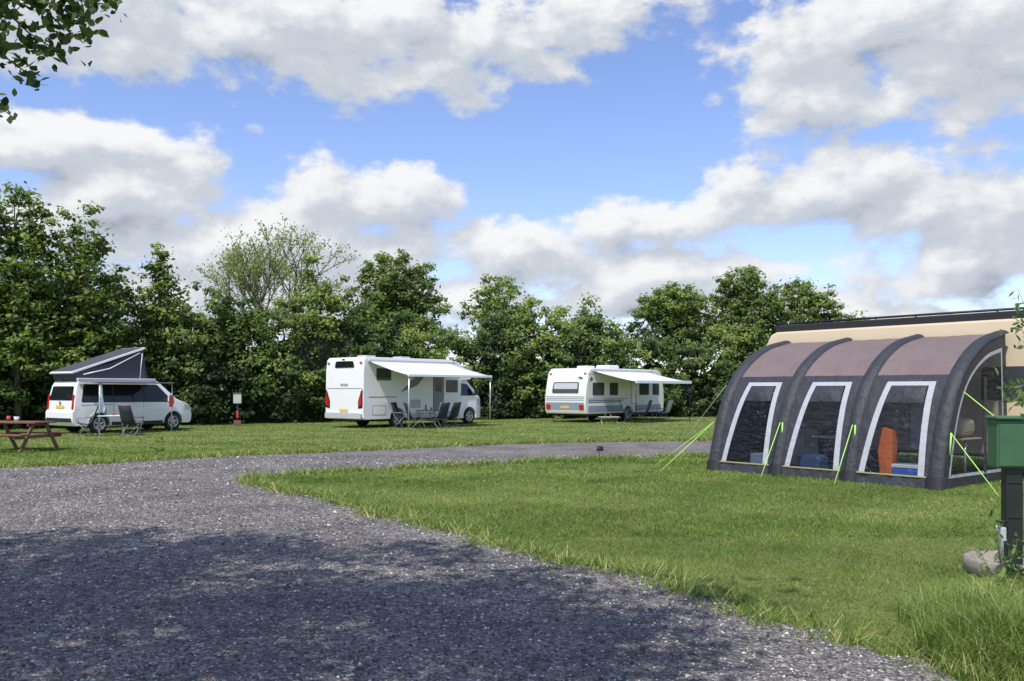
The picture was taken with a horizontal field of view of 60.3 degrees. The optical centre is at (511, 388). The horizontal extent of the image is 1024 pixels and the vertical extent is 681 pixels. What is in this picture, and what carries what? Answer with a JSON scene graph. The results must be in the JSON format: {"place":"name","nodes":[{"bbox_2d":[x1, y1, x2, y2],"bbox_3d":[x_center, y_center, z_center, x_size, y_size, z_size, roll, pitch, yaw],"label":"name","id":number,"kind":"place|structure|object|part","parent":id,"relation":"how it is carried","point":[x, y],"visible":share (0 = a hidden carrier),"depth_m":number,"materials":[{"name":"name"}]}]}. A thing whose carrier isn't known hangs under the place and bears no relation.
{"place":"outdoors","nodes":[
{"label":"outdoors","id":0,"kind":"place"},
{"bbox_2d":[0,0,127,123],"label":"overhanging tree","id":1,"kind":"object","parent":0,"point":[73,9],"visible":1,"depth_m":5.20,"materials":[{"name":"green plant"}]},
{"bbox_2d":[0,441,955,680],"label":"gravel road","id":2,"kind":"structure","parent":0,"point":[513,451],"depth_m":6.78,"materials":[{"name":"grey gravel"}]},
{"bbox_2d":[0,416,1023,680],"bbox_3d":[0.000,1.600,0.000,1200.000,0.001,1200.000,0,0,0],"label":"ground","id":3,"kind":"structure","parent":0,"point":[650,432],"depth_m":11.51,"materials":[{"name":"green plant"}]},
{"bbox_2d":[0,235,22,391],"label":"leafy tree","id":4,"kind":"object","parent":3,"relation":"on","point":[3,375],"visible":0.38,"depth_m":34.84,"materials":[{"name":"green plant"}]},
{"bbox_2d":[0,416,69,452],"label":"picnic bench","id":5,"kind":"object","parent":3,"relation":"on","point":[13,436],"visible":0.92,"depth_m":22.73,"materials":[{"name":"brown wood"}]},
{"bbox_2d":[0,180,78,428],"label":"leafy tree","id":6,"kind":"object","parent":3,"relation":"on","point":[22,278],"visible":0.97,"depth_m":34.93,"materials":[{"name":"green plant"}]},
{"bbox_2d":[30,198,136,427],"bbox_3d":[-17.735,-3.058,36.215,3.745,9.344,3.841,0,0,31],"label":"leafy tree","id":7,"kind":"object","parent":3,"relation":"on","point":[83,302],"visible":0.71,"depth_m":35.95,"materials":[{"name":"green plant"}]},
{"bbox_2d":[76,405,98,435],"bbox_3d":[-14.409,1.073,29.935,0.698,1.070,0.552,0,0,-21],"label":"camping chair","id":8,"kind":"object","parent":3,"relation":"on","point":[90,422],"visible":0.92,"depth_m":29.79,"materials":[{"name":"grey plastic"}]},
{"bbox_2d":[95,408,123,435],"bbox_3d":[-13.800,1.133,30.300,0.900,0.947,0.550,0,0,-34],"label":"camping table","id":9,"kind":"object","parent":3,"relation":"on","point":[105,413],"visible":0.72,"depth_m":30.21,"materials":[{"name":"white plastic"}]},
{"bbox_2d":[46,347,190,434],"bbox_3d":[-14.391,0.009,33.254,3.390,3.183,4.932,0,0,35],"label":"camper van","id":10,"kind":"object","parent":3,"relation":"on","point":[109,381],"visible":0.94,"depth_m":32.35,"materials":[{"name":"white paint"}]},
{"bbox_3d":[-16.154,0.150,31.650,1.508,0.500,0.115,0,0,35],"label":"rear window","id":11,"kind":"part","parent":10,"relation":"part of","materials":[{"name":"black glass"}]},
{"bbox_3d":[-14.957,0.160,31.796,0.106,0.599,1.130,0,0,35],"label":"rear quarter window","id":12,"kind":"part","parent":10,"relation":"part of","materials":[{"name":"black glass"}]},
{"bbox_3d":[-14.278,0.160,32.767,0.106,0.600,1.120,0,0,35],"label":"sliding door window","id":13,"kind":"part","parent":10,"relation":"part of","materials":[{"name":"black glass"}]},
{"bbox_3d":[-13.587,0.170,33.751,0.106,0.600,1.044,0,0,35],"label":"front door window","id":14,"kind":"part","parent":10,"relation":"part of","materials":[{"name":"black glass"}]},
{"bbox_2d":[117,404,142,434],"bbox_3d":[-13.366,1.073,30.828,0.552,1.070,0.698,0,0,42],"label":"camping chair","id":15,"kind":"object","parent":3,"relation":"on","point":[134,425],"visible":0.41,"depth_m":30.79,"materials":[{"name":"grey plastic"}]},
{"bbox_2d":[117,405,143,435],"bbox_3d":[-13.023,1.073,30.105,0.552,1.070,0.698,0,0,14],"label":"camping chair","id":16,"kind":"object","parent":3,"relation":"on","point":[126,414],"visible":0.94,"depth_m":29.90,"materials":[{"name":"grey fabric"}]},
{"bbox_2d":[116,452,181,457],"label":"tall grass","id":17,"kind":"structure","parent":3,"relation":"on","point":[153,454],"depth_m":20.52,"materials":[{"name":"green plant"}]},
{"bbox_2d":[148,435,163,454],"bbox_3d":[-8.433,1.335,20.909,0.416,0.535,0.191,0,0,7],"label":"wild weed","id":18,"kind":"object","parent":3,"relation":"on","point":[162,449],"visible":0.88,"depth_m":20.89,"materials":[{"name":"green plant"}]},
{"bbox_2d":[124,240,192,365],"bbox_3d":[-15.980,-2.537,39.832,3.347,8.306,3.084,0,0,0],"label":"slender tree","id":19,"kind":"object","parent":3,"relation":"on","point":[162,283],"visible":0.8,"depth_m":39.42,"materials":[{"name":"green plant"}]},
{"bbox_2d":[233,393,241,425],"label":"fire point sign","id":20,"kind":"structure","parent":3,"relation":"on","point":[237,399],"depth_m":38.09,"materials":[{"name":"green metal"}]},
{"bbox_2d":[200,296,281,370],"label":"leafy tree","id":21,"kind":"object","parent":3,"relation":"on","point":[247,341],"visible":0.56,"depth_m":41.04,"materials":[{"name":"green plant"}]},
{"bbox_2d":[191,213,361,341],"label":"sparse tree","id":22,"kind":"object","parent":3,"relation":"on","point":[256,269],"visible":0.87,"depth_m":45.78,"materials":[{"name":"green plant"}]},
{"bbox_2d":[288,316,367,340],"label":"leafy tree","id":23,"kind":"object","parent":3,"relation":"on","point":[303,329],"visible":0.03,"depth_m":45.73,"materials":[{"name":"green plant"}]},
{"bbox_2d":[390,402,409,427],"bbox_3d":[-4.591,1.073,36.135,0.698,1.070,0.552,0,0,21],"label":"camping chair","id":24,"kind":"object","parent":3,"relation":"on","point":[395,410],"visible":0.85,"depth_m":36.21,"materials":[{"name":"black fabric"}]},
{"bbox_2d":[349,248,458,356],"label":"round tree","id":25,"kind":"object","parent":3,"relation":"on","point":[391,284],"visible":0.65,"depth_m":48.47,"materials":[{"name":"green plant"}]},
{"bbox_2d":[325,355,491,429],"bbox_3d":[-3.650,0.095,38.285,4.860,3.010,7.584,0,0,40],"label":"motorhome","id":26,"kind":"object","parent":3,"relation":"on","point":[362,390],"visible":0.78,"depth_m":36.68,"materials":[{"name":"white paint"}]},
{"bbox_2d":[335,361,353,367],"bbox_3d":[-6.883,-1.010,36.191,1.213,0.260,0.008,0,0,40],"label":"rear top window","id":27,"kind":"structure","parent":26,"relation":"in","point":[339,364],"depth_m":36.18,"materials":[{"name":"black glass"}]},
{"bbox_2d":[376,368,390,380],"bbox_3d":[-5.267,-0.600,36.238,0.008,0.500,0.800,0,0,40],"label":"motorhome window","id":28,"kind":"structure","parent":26,"relation":"in","point":[381,373],"depth_m":36.22,"materials":[{"name":"glass"}]},
{"bbox_2d":[433,377,443,409],"bbox_3d":[-3.220,0.215,38.677,0.012,1.890,0.630,0,0,40],"label":"entry door","id":29,"kind":"structure","parent":26,"relation":"in","point":[438,396],"depth_m":38.62,"materials":[{"name":"grey plastic"}]},
{"bbox_2d":[436,378,441,390],"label":"entry door window","id":30,"kind":"structure","parent":26,"relation":"in","point":[438,380],"depth_m":38.67,"materials":[{"name":"grey glass"}]},
{"bbox_2d":[446,380,457,391],"bbox_3d":[-2.680,-0.125,39.321,0.008,0.550,0.750,0,0,40],"label":"motorhome window","id":31,"kind":"structure","parent":26,"relation":"in","point":[451,385],"depth_m":39.32,"materials":[{"name":"glass"}]},
{"bbox_2d":[461,383,473,395],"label":"cab window","id":32,"kind":"structure","parent":26,"relation":"in","point":[465,390],"depth_m":40.35,"materials":[{"name":"black glass"}]},
{"bbox_2d":[403,402,422,428],"bbox_3d":[-3.989,1.073,35.559,0.698,1.070,0.552,0,0,-25],"label":"camping chair","id":33,"kind":"object","parent":3,"relation":"on","point":[406,408],"visible":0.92,"depth_m":35.41,"materials":[{"name":"grey fabric"}]},
{"bbox_2d":[415,404,440,427],"bbox_3d":[-3.400,1.114,36.300,0.600,0.987,1.000,0,0,44],"label":"camping table","id":34,"kind":"object","parent":3,"relation":"on","point":[425,410],"visible":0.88,"depth_m":36.12,"materials":[{"name":"grey plastic"}]},
{"bbox_2d":[429,402,449,427],"bbox_3d":[-2.927,1.073,35.835,0.698,1.070,0.552,0,0,42],"label":"camping chair","id":35,"kind":"object","parent":3,"relation":"on","point":[442,412],"visible":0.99,"depth_m":35.68,"materials":[{"name":"black fabric"}]},
{"bbox_2d":[441,402,461,427],"bbox_3d":[-2.521,1.073,36.643,0.698,1.070,0.552,0,0,36],"label":"camping chair","id":36,"kind":"object","parent":3,"relation":"on","point":[455,409],"visible":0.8,"depth_m":36.50,"materials":[{"name":"grey fabric"}]},
{"bbox_2d":[0,249,951,427],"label":"hedge row","id":37,"kind":"object","parent":3,"relation":"on","point":[283,381],"visible":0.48,"depth_m":44.37,"materials":[{"name":"green plant"}]},
{"bbox_2d":[457,273,551,353],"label":"round tree","id":38,"kind":"object","parent":3,"relation":"on","point":[496,300],"visible":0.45,"depth_m":50.61,"materials":[{"name":"green plant"}]},
{"bbox_2d":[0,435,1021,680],"bbox_3d":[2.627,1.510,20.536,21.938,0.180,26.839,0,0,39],"label":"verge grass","id":39,"kind":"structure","parent":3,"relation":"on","point":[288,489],"depth_m":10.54,"materials":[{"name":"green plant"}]},
{"bbox_2d":[526,325,621,365],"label":"leafy tree","id":40,"kind":"object","parent":3,"relation":"on","point":[570,346],"visible":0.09,"depth_m":50.92,"materials":[{"name":"green plant"}]},
{"bbox_2d":[596,446,602,455],"bbox_3d":[2.083,1.479,20.900,0.175,0.242,0.100,0,0,0],"label":"garden spotlight","id":41,"kind":"object","parent":3,"relation":"on","point":[599,448],"visible":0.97,"depth_m":20.86,"materials":[{"name":"black plastic"}]},
{"bbox_2d":[598,411,617,422],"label":"camping table","id":42,"kind":"object","parent":3,"relation":"on","point":[605,416],"visible":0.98,"depth_m":41.01,"materials":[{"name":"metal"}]},
{"bbox_2d":[545,365,691,423],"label":"caravan","id":43,"kind":"object","parent":3,"relation":"on","point":[591,392],"visible":0.91,"depth_m":42.52,"materials":[{"name":"white plastic"}]},
{"bbox_2d":[552,382,578,392],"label":"rear window","id":44,"kind":"structure","parent":43,"relation":"in","point":[553,390],"depth_m":41.96,"materials":[{"name":"glass"}]},
{"bbox_2d":[593,383,603,394],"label":"side window","id":45,"kind":"structure","parent":43,"relation":"in","point":[598,388],"depth_m":41.96,"materials":[{"name":"glass"}]},
{"bbox_2d":[610,383,617,394],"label":"side window","id":46,"kind":"structure","parent":43,"relation":"in","point":[613,386],"depth_m":42.98,"materials":[{"name":"glass"}]},
{"bbox_2d":[632,381,638,403],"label":"entry door","id":47,"kind":"structure","parent":43,"relation":"in","point":[634,400],"depth_m":44.46,"materials":[{"name":"white plastic"}]},
{"bbox_2d":[639,383,648,394],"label":"side window","id":48,"kind":"structure","parent":43,"relation":"in","point":[643,387],"depth_m":45.14,"materials":[{"name":"glass"}]},
{"bbox_2d":[653,383,658,394],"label":"side window","id":49,"kind":"structure","parent":43,"relation":"in","point":[655,385],"depth_m":46.01,"materials":[{"name":"glass"}]},
{"bbox_2d":[619,400,633,421],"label":"camping chair","id":50,"kind":"object","parent":3,"relation":"on","point":[627,413],"visible":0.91,"depth_m":42.16,"materials":[{"name":"grey fabric"}]},
{"bbox_2d":[636,400,652,421],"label":"camping chair","id":51,"kind":"object","parent":3,"relation":"on","point":[648,407],"visible":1,"depth_m":43.03,"materials":[{"name":"grey fabric"}]},
{"bbox_2d":[657,400,673,420],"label":"camping chair","id":52,"kind":"object","parent":3,"relation":"on","point":[668,407],"visible":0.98,"depth_m":44.00,"materials":[{"name":"grey fabric"}]},
{"bbox_2d":[621,281,721,372],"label":"round tree","id":53,"kind":"object","parent":3,"relation":"on","point":[670,308],"visible":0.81,"depth_m":53.53,"materials":[{"name":"green plant"}]},
{"bbox_2d":[702,263,786,352],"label":"round tree","id":54,"kind":"object","parent":3,"relation":"on","point":[740,294],"visible":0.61,"depth_m":54.09,"materials":[{"name":"green plant"}]},
{"bbox_2d":[758,275,853,333],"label":"round tree","id":55,"kind":"object","parent":3,"relation":"on","point":[811,300],"visible":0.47,"depth_m":54.70,"materials":[{"name":"green plant"}]},
{"bbox_2d":[653,330,1008,496],"bbox_3d":[5.761,0.281,16.363,3.506,2.652,7.339,0,0,-39],"label":"awning tent","id":56,"kind":"object","parent":3,"relation":"on","point":[759,418],"visible":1,"depth_m":15.78,"materials":[{"name":"grey fabric"}]},
{"bbox_2d":[722,382,753,460],"bbox_3d":[4.450,0.639,17.351,0.693,1.535,0.125,0,0,-22],"label":"window frame","id":57,"kind":"structure","parent":56,"relation":"in","point":[748,387],"depth_m":17.31,"materials":[{"name":"white fabric"}]},
{"bbox_2d":[752,382,777,385],"bbox_3d":[4.936,-0.094,17.219,0.053,0.069,0.565,0,0,-39],"label":"window frame top","id":58,"kind":"structure","parent":56,"relation":"in","point":[755,383],"depth_m":17.22,"materials":[{"name":"white fabric"}]},
{"bbox_2d":[762,382,781,463],"bbox_3d":[4.944,0.639,16.745,0.117,1.535,0.660,0,0,42],"label":"window frame right","id":59,"kind":"structure","parent":56,"relation":"in","point":[769,424],"depth_m":16.68,"materials":[{"name":"white fabric"}]},
{"bbox_2d":[784,382,817,465],"bbox_3d":[5.343,0.639,16.247,0.693,1.535,0.125,0,0,-22],"label":"window frame","id":60,"kind":"structure","parent":56,"relation":"in","point":[788,459],"depth_m":16.20,"materials":[{"name":"white fabric"}]},
{"bbox_2d":[816,382,846,385],"bbox_3d":[5.838,-0.094,16.103,0.053,0.069,0.595,0,0,-39],"label":"window frame top","id":61,"kind":"structure","parent":56,"relation":"in","point":[819,383],"depth_m":16.10,"materials":[{"name":"white fabric"}]},
{"bbox_2d":[833,382,851,469],"bbox_3d":[5.855,0.639,15.617,0.117,1.535,0.660,0,0,42],"label":"window frame right","id":62,"kind":"structure","parent":56,"relation":"in","point":[847,389],"depth_m":15.55,"materials":[{"name":"white fabric"}]},
{"bbox_2d":[858,382,892,471],"bbox_3d":[6.255,0.639,15.120,0.693,1.535,0.125,0,0,-22],"label":"window frame","id":63,"kind":"structure","parent":56,"relation":"in","point":[884,394],"depth_m":15.08,"materials":[{"name":"white fabric"}]},
{"bbox_2d":[892,381,929,385],"bbox_3d":[6.766,-0.094,14.956,0.053,0.069,0.645,0,0,-39],"label":"window frame top","id":64,"kind":"structure","parent":56,"relation":"in","point":[900,382],"depth_m":14.96,"materials":[{"name":"white fabric"}]},
{"bbox_2d":[918,381,935,475],"bbox_3d":[6.799,0.639,14.451,0.117,1.535,0.660,0,0,42],"label":"window frame right","id":65,"kind":"structure","parent":56,"relation":"in","point":[923,437],"depth_m":14.38,"materials":[{"name":"white fabric"}]},
{"bbox_2d":[949,348,1002,478],"label":"side window frame","id":66,"kind":"structure","parent":56,"relation":"in","point":[998,350],"depth_m":14.62,"materials":[{"name":"white fabric"}]},
{"bbox_2d":[840,310,875,321],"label":"leafy tree","id":67,"kind":"object","parent":3,"relation":"on","point":[861,312],"visible":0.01,"depth_m":53.63,"materials":[{"name":"green plant"}]},
{"bbox_2d":[766,307,1023,465],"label":"cream motorhome","id":68,"kind":"object","parent":3,"relation":"on","point":[904,420],"visible":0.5,"depth_m":16.89,"materials":[{"name":"beige plastic"}]},
{"bbox_2d":[911,385,935,448],"bbox_3d":[7.891,0.225,16.724,0.014,1.850,0.650,0,0,-39],"label":"entry door","id":69,"kind":"structure","parent":68,"relation":"in","point":[917,409],"depth_m":16.89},
{"bbox_2d":[981,366,1023,399],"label":"side window","id":70,"kind":"structure","parent":68,"relation":"in","point":[1014,373],"depth_m":15.74,"materials":[{"name":"glass"}]},
{"bbox_2d":[876,566,1023,679],"bbox_3d":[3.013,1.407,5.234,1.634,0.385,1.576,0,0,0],"label":"tall grass","id":71,"kind":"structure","parent":3,"relation":"on","point":[1001,622],"depth_m":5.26,"materials":[{"name":"green plant"}]},
{"bbox_2d":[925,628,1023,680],"bbox_3d":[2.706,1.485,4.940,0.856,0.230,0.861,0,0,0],"label":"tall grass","id":72,"kind":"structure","parent":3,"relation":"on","point":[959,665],"depth_m":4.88,"materials":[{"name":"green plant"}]},
{"bbox_2d":[950,570,1023,597],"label":"tall grass","id":73,"kind":"structure","parent":3,"relation":"on","point":[1017,583],"depth_m":6.71,"materials":[{"name":"green plant"}]},
{"bbox_2d":[963,416,1023,578],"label":"electric service post","id":74,"kind":"object","parent":3,"relation":"on","point":[1006,444],"visible":0.77,"depth_m":7.55,"materials":[{"name":"green paint"}]},
{"bbox_2d":[999,424,1023,466],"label":"box door","id":75,"kind":"structure","parent":74,"relation":"in","point":[1011,436],"depth_m":7.51,"materials":[{"name":"green paint"}]},
{"bbox_2d":[976,497,1023,587],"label":"wild weed","id":76,"kind":"object","parent":3,"relation":"on","point":[991,542],"visible":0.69,"depth_m":6.99,"materials":[{"name":"green plant"}]},
{"bbox_2d":[988,566,1023,603],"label":"wild weed","id":77,"kind":"object","parent":3,"relation":"on","point":[1002,574],"visible":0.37,"depth_m":6.20,"materials":[{"name":"green plant"}]},
{"bbox_2d":[992,288,1023,420],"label":"young shrub","id":78,"kind":"object","parent":3,"relation":"on","point":[1011,382],"visible":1,"depth_m":6.12,"materials":[{"name":"green plant"}]},
{"bbox_2d":[1006,540,1023,586],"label":"wild weed","id":79,"kind":"object","parent":3,"relation":"on","point":[1011,569],"visible":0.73,"depth_m":6.89,"materials":[{"name":"green plant"}]},
{"bbox_2d":[0,0,1023,373],"label":"sky","id":80,"kind":"structure","parent":0,"point":[614,151],"materials":[{"name":"blue"}]}
]}

